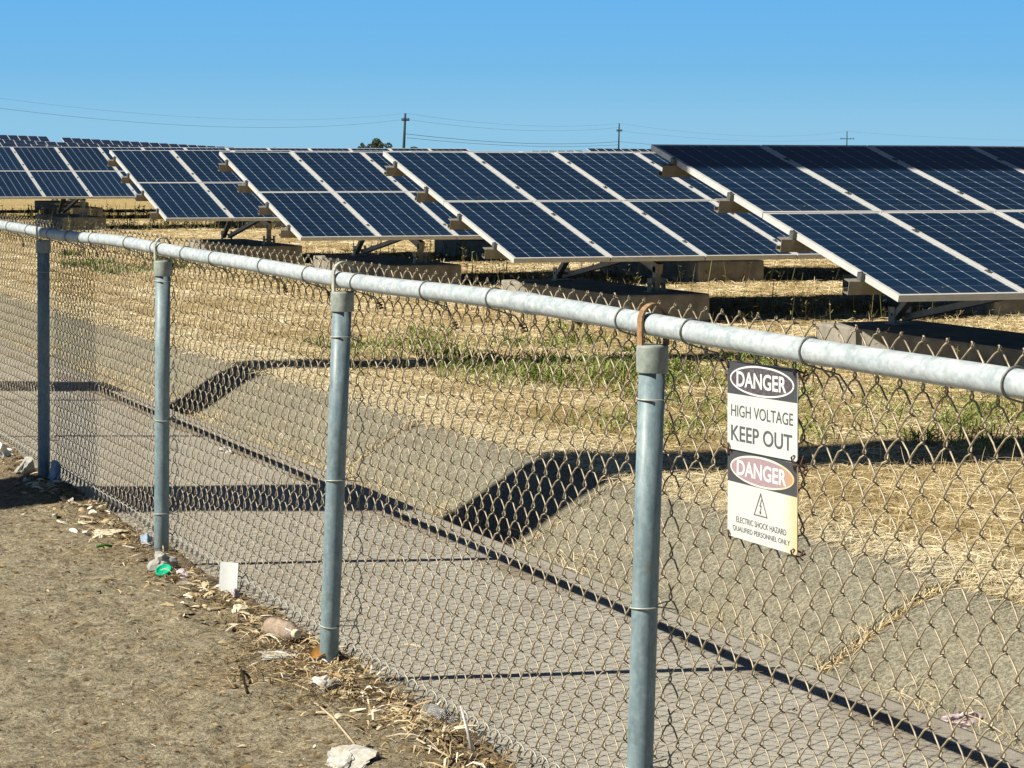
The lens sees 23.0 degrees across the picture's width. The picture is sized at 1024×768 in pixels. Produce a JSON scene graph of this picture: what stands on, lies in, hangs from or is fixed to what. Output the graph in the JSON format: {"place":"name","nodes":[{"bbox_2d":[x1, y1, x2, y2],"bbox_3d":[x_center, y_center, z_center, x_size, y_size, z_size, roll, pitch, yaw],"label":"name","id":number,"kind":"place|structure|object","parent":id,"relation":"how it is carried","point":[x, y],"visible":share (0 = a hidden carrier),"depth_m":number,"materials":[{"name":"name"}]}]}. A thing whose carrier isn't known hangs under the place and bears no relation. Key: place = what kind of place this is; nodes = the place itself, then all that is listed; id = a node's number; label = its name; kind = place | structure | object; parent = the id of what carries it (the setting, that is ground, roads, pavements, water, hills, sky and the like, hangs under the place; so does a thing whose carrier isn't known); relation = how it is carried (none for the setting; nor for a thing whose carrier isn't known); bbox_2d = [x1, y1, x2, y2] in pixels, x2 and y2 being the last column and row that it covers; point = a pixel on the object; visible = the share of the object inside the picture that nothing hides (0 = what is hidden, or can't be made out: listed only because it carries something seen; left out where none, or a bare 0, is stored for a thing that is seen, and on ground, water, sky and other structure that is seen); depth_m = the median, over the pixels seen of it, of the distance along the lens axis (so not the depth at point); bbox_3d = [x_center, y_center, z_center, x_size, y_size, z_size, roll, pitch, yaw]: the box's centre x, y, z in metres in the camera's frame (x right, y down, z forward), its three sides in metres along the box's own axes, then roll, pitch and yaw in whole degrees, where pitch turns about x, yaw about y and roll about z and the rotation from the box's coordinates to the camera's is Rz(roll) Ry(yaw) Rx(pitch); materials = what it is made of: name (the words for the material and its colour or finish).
{"place":"outdoors","nodes":[
{"label":"outdoors","id":0,"kind":"place"},
{"bbox_2d":[0,295,36,327],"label":"concrete lining","id":1,"kind":"object","parent":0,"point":[15,303],"visible":0.19,"depth_m":27.77,"materials":[{"name":"beige concrete"}]},
{"bbox_2d":[0,309,99,354],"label":"concrete lining","id":2,"kind":"object","parent":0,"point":[59,324],"visible":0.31,"depth_m":25.45,"materials":[{"name":"beige concrete"}]},
{"bbox_2d":[0,442,516,767],"bbox_3d":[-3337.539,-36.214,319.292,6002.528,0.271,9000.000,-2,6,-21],"label":"dirt ground","id":3,"kind":"structure","parent":0,"point":[39,730],"depth_m":7.91,"materials":[{"name":"brown soil"}]},
{"bbox_2d":[0,442,11,457],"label":"foam lump","id":4,"kind":"object","parent":3,"relation":"on","point":[5,451],"visible":0.97,"depth_m":13.51,"materials":[{"name":"white plastic"}]},
{"bbox_2d":[14,456,34,473],"bbox_3d":[-2.503,0.415,12.920,0.128,0.087,0.085,4,6,36],"label":"plastic bag","id":5,"kind":"object","parent":3,"relation":"on","point":[27,465],"visible":0.98,"depth_m":12.90,"materials":[{"name":"white plastic"}]},
{"bbox_2d":[47,460,60,480],"bbox_3d":[-2.296,0.433,12.626,0.080,0.102,0.217,-2,6,-21],"label":"plastic bag","id":6,"kind":"object","parent":3,"relation":"on","point":[54,473],"visible":0.77,"depth_m":12.60,"materials":[{"name":"blue plastic"}]},
{"bbox_2d":[78,521,97,523],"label":"paper scrap","id":7,"kind":"object","parent":3,"relation":"on","point":[84,522],"visible":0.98,"depth_m":11.13,"materials":[{"name":"white paper"}]},
{"bbox_2d":[96,544,111,547],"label":"green scrap","id":8,"kind":"object","parent":3,"relation":"on","point":[106,545],"visible":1,"depth_m":10.39,"materials":[{"name":"green plastic"}]},
{"bbox_2d":[92,529,133,534],"bbox_3d":[-1.736,0.633,10.822,0.197,0.019,0.150,5,7,40],"label":"paper scrap","id":9,"kind":"object","parent":3,"relation":"on","point":[106,531],"visible":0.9,"depth_m":10.80,"materials":[{"name":"beige paper"}]},
{"bbox_2d":[140,533,152,546],"bbox_3d":[-1.521,0.648,10.505,0.046,0.062,0.155,-2,6,-21],"label":"paper scrap","id":10,"kind":"object","parent":3,"relation":"on","point":[146,537],"visible":0.84,"depth_m":10.47,"materials":[{"name":"paper"}]},
{"bbox_2d":[147,551,177,570],"bbox_3d":[-1.384,0.699,9.985,0.131,0.065,0.098,-2,6,-21],"label":"plastic bag","id":11,"kind":"object","parent":3,"relation":"on","point":[161,558],"visible":0.68,"depth_m":9.96,"materials":[{"name":"grey plastic"}]},
{"bbox_2d":[155,564,171,576],"bbox_3d":[-1.359,0.728,9.832,0.066,0.016,0.066,-32,40,-26],"label":"bottle cap","id":12,"kind":"object","parent":3,"relation":"on","point":[158,571],"visible":1,"depth_m":9.83,"materials":[{"name":"green plastic"}]},
{"bbox_2d":[176,568,188,577],"bbox_3d":[-1.273,0.734,9.755,0.048,0.035,0.078,-2,6,-21],"label":"paper scrap","id":13,"kind":"object","parent":3,"relation":"on","point":[181,571],"visible":0.98,"depth_m":9.75,"materials":[{"name":"paper"}]},
{"bbox_2d":[219,561,238,592],"bbox_3d":[-1.048,0.718,9.326,0.084,0.115,0.008,3,0,31],"label":"white card","id":14,"kind":"object","parent":3,"relation":"on","point":[228,579],"visible":0.8,"depth_m":9.33,"materials":[{"name":"white paper"}]},
{"bbox_2d":[231,588,240,597],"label":"paper scrap","id":15,"kind":"object","parent":3,"relation":"on","point":[235,593],"visible":1,"depth_m":9.19,"materials":[{"name":"paper"}]},
{"bbox_2d":[233,604,249,612],"bbox_3d":[-0.952,0.788,8.876,0.068,0.027,0.073,-2,6,-21],"label":"paper scrap","id":16,"kind":"object","parent":3,"relation":"on","point":[238,607],"visible":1,"depth_m":8.86,"materials":[{"name":"beige paper"}]},
{"bbox_2d":[238,666,247,693],"bbox_3d":[-0.836,0.913,7.826,0.010,0.023,0.419,-1,5,-9],"label":"dark twig","id":17,"kind":"object","parent":3,"relation":"on","point":[244,681],"visible":1,"depth_m":7.76,"materials":[{"name":"brown wood"}]},
{"bbox_2d":[257,649,296,659],"bbox_3d":[-0.764,0.879,8.199,0.125,0.014,0.170,-1,5,-17],"label":"paper scrap","id":18,"kind":"object","parent":3,"relation":"on","point":[270,657],"visible":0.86,"depth_m":8.18,"materials":[{"name":"white paper"}]},
{"bbox_2d":[263,617,301,640],"bbox_3d":[-0.758,0.819,8.373,0.066,0.066,0.180,-4,6,-36],"label":"plastic bottle","id":19,"kind":"object","parent":3,"relation":"on","point":[286,630],"visible":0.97,"depth_m":8.34,"materials":[{"name":"beige plastic"}]},
{"bbox_2d":[309,675,328,687],"bbox_3d":[-0.588,0.908,7.682,0.058,0.038,0.115,-2,6,-21],"label":"paper scrap","id":20,"kind":"object","parent":3,"relation":"on","point":[324,679],"visible":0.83,"depth_m":7.66,"materials":[{"name":"white paper"}]},
{"bbox_2d":[309,645,340,661],"bbox_3d":[-0.597,0.863,8.064,0.056,0.044,0.150,19,15,37],"label":"dry leaf","id":21,"kind":"object","parent":3,"relation":"on","point":[315,653],"visible":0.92,"depth_m":8.04,"materials":[{"name":"orange plant"}]},
{"bbox_2d":[309,697,354,743],"bbox_3d":[-0.520,0.967,7.263,0.010,0.019,0.588,-1,5,-17],"label":"straw stem","id":22,"kind":"object","parent":3,"relation":"on","point":[337,723],"visible":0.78,"depth_m":7.20,"materials":[{"name":"beige plant"}]},
{"bbox_2d":[319,679,345,692],"bbox_3d":[-0.556,0.910,7.653,0.092,0.035,0.117,-2,6,-21],"label":"plastic bag","id":23,"kind":"object","parent":3,"relation":"on","point":[333,686],"visible":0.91,"depth_m":7.61,"materials":[{"name":"white plastic"}]},
{"bbox_2d":[325,744,379,767],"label":"paper scrap","id":24,"kind":"object","parent":3,"relation":"on","point":[350,756],"visible":1,"depth_m":6.80,"materials":[{"name":"white paper"}]},
{"bbox_2d":[416,726,452,758],"bbox_3d":[-0.228,0.986,6.933,0.063,0.009,0.377,-1,5,-12],"label":"straw stem","id":25,"kind":"object","parent":3,"relation":"on","point":[428,745],"visible":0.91,"depth_m":6.89,"materials":[{"name":"beige plant"}]},
{"bbox_2d":[421,704,454,722],"bbox_3d":[-0.220,0.942,7.235,0.065,0.047,0.183,-2,6,-26],"label":"paper scrap","id":26,"kind":"object","parent":3,"relation":"on","point":[439,712],"visible":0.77,"depth_m":7.20,"materials":[{"name":"paper"}]},
{"bbox_2d":[460,706,474,752],"bbox_3d":[-0.119,0.956,6.868,0.049,0.162,0.012,-1,5,-12],"label":"white rod","id":27,"kind":"object","parent":3,"relation":"on","point":[467,731],"visible":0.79,"depth_m":6.86,"materials":[{"name":"plastic"}]},
{"bbox_2d":[0,356,1017,767],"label":"ground litter","id":28,"kind":"object","parent":3,"relation":"on","point":[330,668],"visible":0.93,"depth_m":7.98,"materials":[{"name":"beige plant"}]},
{"bbox_2d":[0,214,1023,767],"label":"chain link fence","id":29,"kind":"object","parent":3,"relation":"on","point":[652,370],"visible":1,"depth_m":6.99,"materials":[{"name":"metal"}]},
{"bbox_2d":[726,359,807,466],"bbox_3d":[0.530,0.059,5.284,0.028,0.203,0.356,-2,4,-21],"label":"warning sign","id":30,"kind":"object","parent":29,"relation":"attached to","point":[762,413],"visible":1,"depth_m":5.27,"materials":[{"name":"white metal"}]},
{"bbox_2d":[726,447,807,560],"bbox_3d":[0.532,0.250,5.307,0.028,0.204,0.356,-2,5,-21],"label":"warning sign","id":31,"kind":"object","parent":29,"relation":"attached to","point":[762,500],"visible":1,"depth_m":5.29,"materials":[{"name":"white metal"}]},
{"bbox_2d":[0,341,1023,767],"bbox_3d":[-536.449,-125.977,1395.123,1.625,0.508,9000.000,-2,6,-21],"label":"concrete path","id":32,"kind":"structure","parent":0,"point":[992,751],"depth_m":9.05,"materials":[{"name":"grey concrete"}]},
{"bbox_2d":[219,447,231,453],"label":"paper scrap","id":33,"kind":"object","parent":32,"relation":"on","point":[222,451],"visible":0.71,"depth_m":14.60,"materials":[{"name":"white paper"}]},
{"bbox_2d":[0,198,1023,610],"bbox_3d":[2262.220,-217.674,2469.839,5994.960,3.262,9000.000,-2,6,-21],"label":"field","id":34,"kind":"structure","parent":0,"point":[18,206],"depth_m":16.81,"materials":[{"name":"plant"}]},
{"bbox_2d":[0,135,50,141],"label":"solar array","id":35,"kind":"object","parent":34,"relation":"on","point":[26,138],"visible":0.31,"depth_m":252.22,"materials":[{"name":"glass"}]},
{"bbox_2d":[0,143,61,146],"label":"solar array","id":36,"kind":"object","parent":34,"relation":"on","point":[13,145],"visible":0.12,"depth_m":163.38,"materials":[{"name":"glass"}]},
{"bbox_2d":[35,199,88,210],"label":"solar array","id":37,"kind":"object","parent":34,"relation":"on","point":[48,202],"visible":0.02,"depth_m":71.87,"materials":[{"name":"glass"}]},
{"bbox_2d":[42,199,102,216],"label":"solar array","id":38,"kind":"object","parent":34,"relation":"on","point":[75,208],"visible":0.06,"depth_m":63.75,"materials":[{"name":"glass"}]},
{"bbox_2d":[0,139,148,146],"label":"solar array","id":39,"kind":"object","parent":34,"relation":"on","point":[63,144],"visible":0.19,"depth_m":238.80,"materials":[{"name":"glass"}]},
{"bbox_2d":[61,138,233,147],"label":"solar array","id":40,"kind":"object","parent":34,"relation":"on","point":[92,141],"visible":0.27,"depth_m":256.20,"materials":[{"name":"glass"}]},
{"bbox_2d":[0,147,469,230],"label":"solar array","id":41,"kind":"object","parent":34,"relation":"on","point":[81,174],"visible":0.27,"depth_m":55.36,"materials":[{"name":"glass"}]},
{"bbox_2d":[358,143,367,147],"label":"tree","id":42,"kind":"object","parent":34,"relation":"on","point":[362,145],"visible":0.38,"depth_m":1459.78,"materials":[{"name":"green plant"}]},
{"bbox_2d":[366,138,392,147],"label":"tree","id":43,"kind":"object","parent":34,"relation":"on","point":[377,142],"visible":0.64,"depth_m":1461.76,"materials":[{"name":"green plant"}]},
{"bbox_2d":[107,150,654,263],"bbox_3d":[-0.557,-2.807,40.216,11.260,1.830,3.835,-2,6,-21],"label":"solar array","id":44,"kind":"object","parent":34,"relation":"on","point":[184,185],"visible":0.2,"depth_m":38.49,"materials":[{"name":"glass"}]},
{"bbox_2d":[401,113,408,147],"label":"utility pole","id":45,"kind":"object","parent":34,"relation":"on","point":[404,132],"visible":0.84,"depth_m":580.01,"materials":[{"name":"wood"}]},
{"bbox_2d":[1,108,403,127],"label":"overhead wire","id":46,"kind":"object","parent":45,"relation":"attached to","point":[191,125],"visible":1,"depth_m":450.80,"materials":[{"name":"black metal"}]},
{"bbox_2d":[1,98,403,119],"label":"overhead wire","id":47,"kind":"object","parent":45,"relation":"attached to","point":[181,116],"visible":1,"depth_m":434.08,"materials":[{"name":"black metal"}]},
{"bbox_2d":[218,152,763,284],"bbox_3d":[1.918,-2.216,33.942,11.260,1.800,3.868,-2,6,-21],"label":"solar array","id":48,"kind":"object","parent":34,"relation":"on","point":[361,197],"visible":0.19,"depth_m":32.20,"materials":[{"name":"glass"}]},
{"bbox_2d":[0,202,1013,407],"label":"tall weeds","id":49,"kind":"object","parent":34,"relation":"on","point":[119,213],"visible":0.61,"depth_m":34.75,"materials":[{"name":"plant"}]},
{"bbox_2d":[59,250,1023,457],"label":"green weeds","id":50,"kind":"object","parent":34,"relation":"on","point":[560,377],"visible":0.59,"depth_m":17.96,"materials":[{"name":"green plant"}]},
{"bbox_2d":[616,123,621,148],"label":"utility pole","id":51,"kind":"object","parent":34,"relation":"on","point":[619,130],"visible":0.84,"depth_m":818.40,"materials":[{"name":"wood"}]},
{"bbox_2d":[409,134,608,143],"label":"overhead wire","id":52,"kind":"object","parent":51,"relation":"attached to","point":[503,142],"visible":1,"depth_m":669.91,"materials":[{"name":"black metal"}]},
{"bbox_2d":[412,138,607,146],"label":"overhead wire","id":53,"kind":"object","parent":51,"relation":"attached to","point":[515,145],"visible":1,"depth_m":710.20,"materials":[{"name":"black metal"}]},
{"bbox_2d":[414,120,618,130],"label":"overhead wire","id":54,"kind":"object","parent":51,"relation":"attached to","point":[507,129],"visible":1,"depth_m":671.74,"materials":[{"name":"black metal"}]},
{"bbox_2d":[586,148,652,151],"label":"solar array","id":55,"kind":"object","parent":34,"relation":"on","point":[623,150],"visible":0.14,"depth_m":275.94,"materials":[{"name":"glass"}]},
{"bbox_2d":[383,152,1023,321],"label":"solar array","id":56,"kind":"object","parent":34,"relation":"on","point":[606,209],"visible":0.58,"depth_m":25.79,"materials":[{"name":"glass"}]},
{"bbox_2d":[651,144,1023,368],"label":"solar array","id":57,"kind":"object","parent":34,"relation":"on","point":[906,226],"visible":0.97,"depth_m":19.20,"materials":[{"name":"glass"}]},
{"bbox_2d":[0,0,1023,151],"label":"sky","id":58,"kind":"structure","parent":0,"point":[763,72],"materials":[{"name":"blue"}]},
{"bbox_2d":[823,587,951,672],"bbox_3d":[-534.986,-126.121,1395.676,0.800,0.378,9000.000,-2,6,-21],"label":"joint soil","id":59,"kind":"structure","parent":0,"point":[886,624],"depth_m":9.64,"materials":[{"name":"brown soil"}]},
{"bbox_2d":[50,324,175,385],"bbox_3d":[-3.604,-0.140,22.723,0.850,0.621,3.083,-2,6,-21],"label":"concrete lining","id":60,"kind":"object","parent":59,"relation":"on","point":[122,353],"visible":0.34,"depth_m":22.70,"materials":[{"name":"beige concrete"}]},
{"bbox_2d":[117,347,279,421],"bbox_3d":[-2.480,0.129,19.820,0.850,0.616,3.083,-2,6,-21],"label":"concrete lining","id":61,"kind":"object","parent":59,"relation":"on","point":[229,391],"visible":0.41,"depth_m":19.47,"materials":[{"name":"grey concrete"}]},
{"bbox_2d":[206,376,440,470],"bbox_3d":[-1.356,0.391,16.916,0.850,0.624,3.083,-2,6,-21],"label":"concrete lining","id":62,"kind":"object","parent":59,"relation":"on","point":[383,431],"visible":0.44,"depth_m":16.80,"materials":[{"name":"grey concrete"}]},
{"bbox_2d":[345,423,631,549],"bbox_3d":[-0.232,0.659,14.012,0.850,0.620,3.083,-2,6,-21],"label":"concrete lining","id":63,"kind":"object","parent":59,"relation":"on","point":[558,489],"visible":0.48,"depth_m":13.70,"materials":[{"name":"grey concrete"}]},
{"bbox_2d":[0,309,1023,751],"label":"ditch straw","id":64,"kind":"object","parent":59,"relation":"on","point":[880,629],"visible":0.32,"depth_m":11.90,"materials":[{"name":"beige plant"}]},
{"bbox_2d":[520,481,982,670],"bbox_3d":[0.891,0.924,11.108,0.850,0.623,3.083,-2,6,-21],"label":"concrete lining","id":65,"kind":"object","parent":59,"relation":"on","point":[885,581],"visible":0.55,"depth_m":10.60,"materials":[{"name":"beige concrete"}]},
{"bbox_2d":[824,586,1023,753],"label":"concrete lining","id":66,"kind":"object","parent":59,"relation":"on","point":[992,642],"visible":0.57,"depth_m":9.13,"materials":[{"name":"beige concrete"}]},
{"bbox_2d":[941,711,984,728],"bbox_3d":[1.538,1.144,8.622,0.165,0.063,0.130,-2,6,-23],"label":"paper scrap","id":67,"kind":"object","parent":66,"relation":"on","point":[955,719],"visible":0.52,"depth_m":8.58,"materials":[{"name":"paper"}]}
]}

